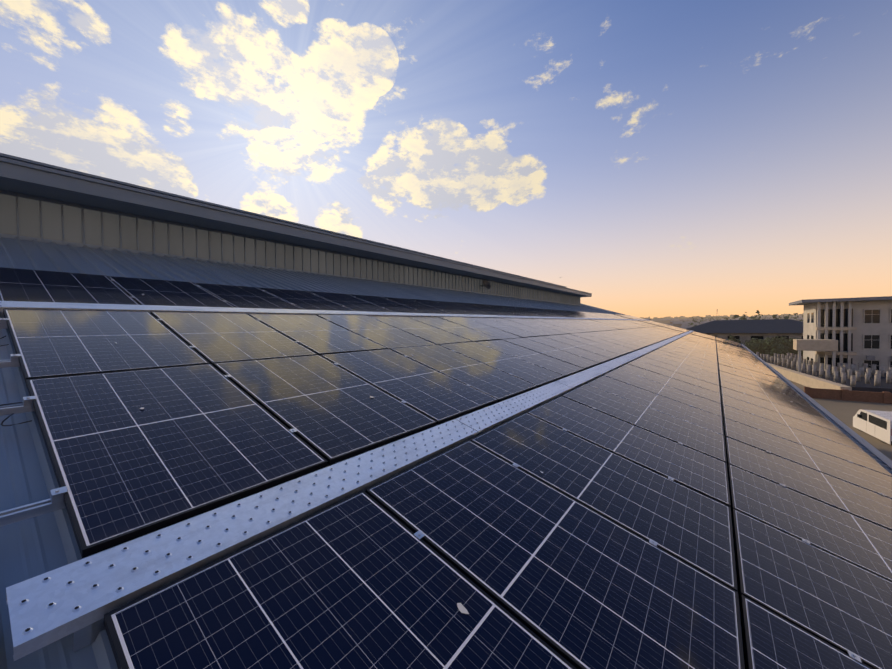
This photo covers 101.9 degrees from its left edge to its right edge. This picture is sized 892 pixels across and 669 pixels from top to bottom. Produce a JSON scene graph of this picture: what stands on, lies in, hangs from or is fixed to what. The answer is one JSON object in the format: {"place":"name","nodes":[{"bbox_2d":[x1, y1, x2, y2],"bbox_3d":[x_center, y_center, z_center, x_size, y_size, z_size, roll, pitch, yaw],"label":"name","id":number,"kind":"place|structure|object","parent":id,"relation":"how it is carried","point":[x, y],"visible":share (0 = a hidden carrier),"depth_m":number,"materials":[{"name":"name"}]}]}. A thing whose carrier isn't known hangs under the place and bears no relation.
{"place":"outdoors","nodes":[
{"label":"outdoors","id":0,"kind":"place"},
{"bbox_2d":[0,194,579,304],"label":"wall","id":1,"kind":"structure","parent":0,"point":[29,217],"depth_m":9.21,"materials":[{"name":"beige metal"}]},
{"bbox_2d":[0,189,580,305],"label":"monitor mullions","id":2,"kind":"object","parent":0,"point":[572,299],"visible":0.6,"depth_m":9.87,"materials":[{"name":"grey metal"}]},
{"bbox_2d":[0,0,891,318],"label":"sky","id":3,"kind":"structure","parent":0,"point":[653,158],"materials":[{"name":"blue"}]},
{"bbox_2d":[789,380,891,460],"bbox_3d":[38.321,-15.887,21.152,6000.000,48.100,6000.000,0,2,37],"label":"terrain","id":4,"kind":"structure","parent":0,"point":[844,412],"depth_m":35.83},
{"bbox_2d":[640,313,802,318],"bbox_3d":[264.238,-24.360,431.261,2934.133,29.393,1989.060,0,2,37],"label":"horizon tree belt","id":5,"kind":"object","parent":4,"relation":"on","point":[697,317],"visible":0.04,"depth_m":1043.69,"materials":[{"name":"green plant"}]},
{"bbox_2d":[646,315,802,328],"bbox_3d":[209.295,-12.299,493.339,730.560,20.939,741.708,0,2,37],"label":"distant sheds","id":6,"kind":"object","parent":4,"relation":"on","point":[677,322],"visible":0.15,"depth_m":387.96,"materials":[{"name":"grey metal"}]},
{"bbox_2d":[658,310,802,326],"bbox_3d":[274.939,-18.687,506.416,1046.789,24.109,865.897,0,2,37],"label":"distant trees","id":7,"kind":"object","parent":4,"relation":"on","point":[758,317],"visible":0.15,"depth_m":174.75,"materials":[{"name":"green plant"}]},
{"bbox_2d":[686,319,802,358],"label":"hip roof building","id":8,"kind":"structure","parent":4,"relation":"on","point":[747,330],"depth_m":84.55,"materials":[{"name":"grey paint"}]},
{"bbox_2d":[722,317,802,358],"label":"yard trees","id":9,"kind":"object","parent":4,"relation":"on","point":[771,346],"visible":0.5,"depth_m":74.80,"materials":[{"name":"green plant"}]},
{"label":"warehouse walls","id":10,"kind":"object","parent":4,"relation":"on","visible":0},
{"bbox_2d":[0,153,591,296],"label":"monitor trim","id":11,"kind":"structure","parent":10,"relation":"on","point":[28,177],"depth_m":8.98,"materials":[{"name":"grey metal"}]},
{"bbox_2d":[481,280,490,291],"bbox_3d":[2.215,-2.735,20.412,0.643,0.699,0.481,-1,1,10],"label":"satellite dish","id":12,"kind":"object","parent":11,"relation":"attached to","point":[486,284],"visible":1,"depth_m":20.48,"materials":[{"name":"grey metal"}]},
{"bbox_2d":[0,237,891,668],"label":"roof sheeting","id":13,"kind":"object","parent":10,"relation":"on","point":[32,547],"depth_m":2.32,"materials":[{"name":"grey metal"}]},
{"bbox_2d":[0,336,31,425],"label":"pv cables","id":14,"kind":"object","parent":13,"relation":"on","point":[9,404],"visible":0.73,"depth_m":2.02,"materials":[{"name":"black rubber"}]},
{"bbox_2d":[0,301,650,320],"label":"cable tray","id":15,"kind":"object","parent":13,"relation":"on","point":[64,306],"visible":0.69,"depth_m":4.63,"materials":[{"name":"grey metal"}]},
{"bbox_2d":[6,331,693,660],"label":"walkway","id":16,"kind":"structure","parent":13,"relation":"on","point":[79,599],"depth_m":1.47,"materials":[{"name":"silver metal"}]},
{"bbox_2d":[0,279,884,662],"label":"mounting rail clamps","id":17,"kind":"object","parent":13,"relation":"on","point":[54,501],"visible":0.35,"depth_m":1.62,"materials":[{"name":"metal"}]},
{"bbox_2d":[0,267,891,668],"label":"solar panel array","id":18,"kind":"object","parent":17,"relation":"on","point":[560,561],"visible":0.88,"depth_m":2.26,"materials":[{"name":"blue glass"}]},
{"bbox_2d":[115,294,726,613],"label":"bird droppings","id":19,"kind":"object","parent":18,"relation":"on","point":[461,608],"visible":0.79,"depth_m":1.43,"materials":[{"name":"white"}]},
{"bbox_2d":[580,303,891,468],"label":"roof trim flashings","id":20,"kind":"object","parent":10,"relation":"on","point":[873,450],"visible":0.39,"depth_m":7.35,"materials":[{"name":"grey metal"}]},
{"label":"yard pavement","id":21,"kind":"structure","parent":0,"visible":0},
{"bbox_2d":[756,352,891,403],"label":"boundary wall","id":22,"kind":"structure","parent":21,"relation":"on","point":[865,383],"depth_m":44.37,"materials":[{"name":"beige concrete"}]},
{"bbox_2d":[789,296,891,372],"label":"office block","id":23,"kind":"structure","parent":21,"relation":"on","point":[850,331],"depth_m":52.20,"materials":[{"name":"white paint"}]},
{"bbox_2d":[853,409,891,444],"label":"delivery van","id":24,"kind":"object","parent":21,"relation":"on","point":[876,424],"visible":0.9,"depth_m":27.50,"materials":[{"name":"white paint"}]}
]}

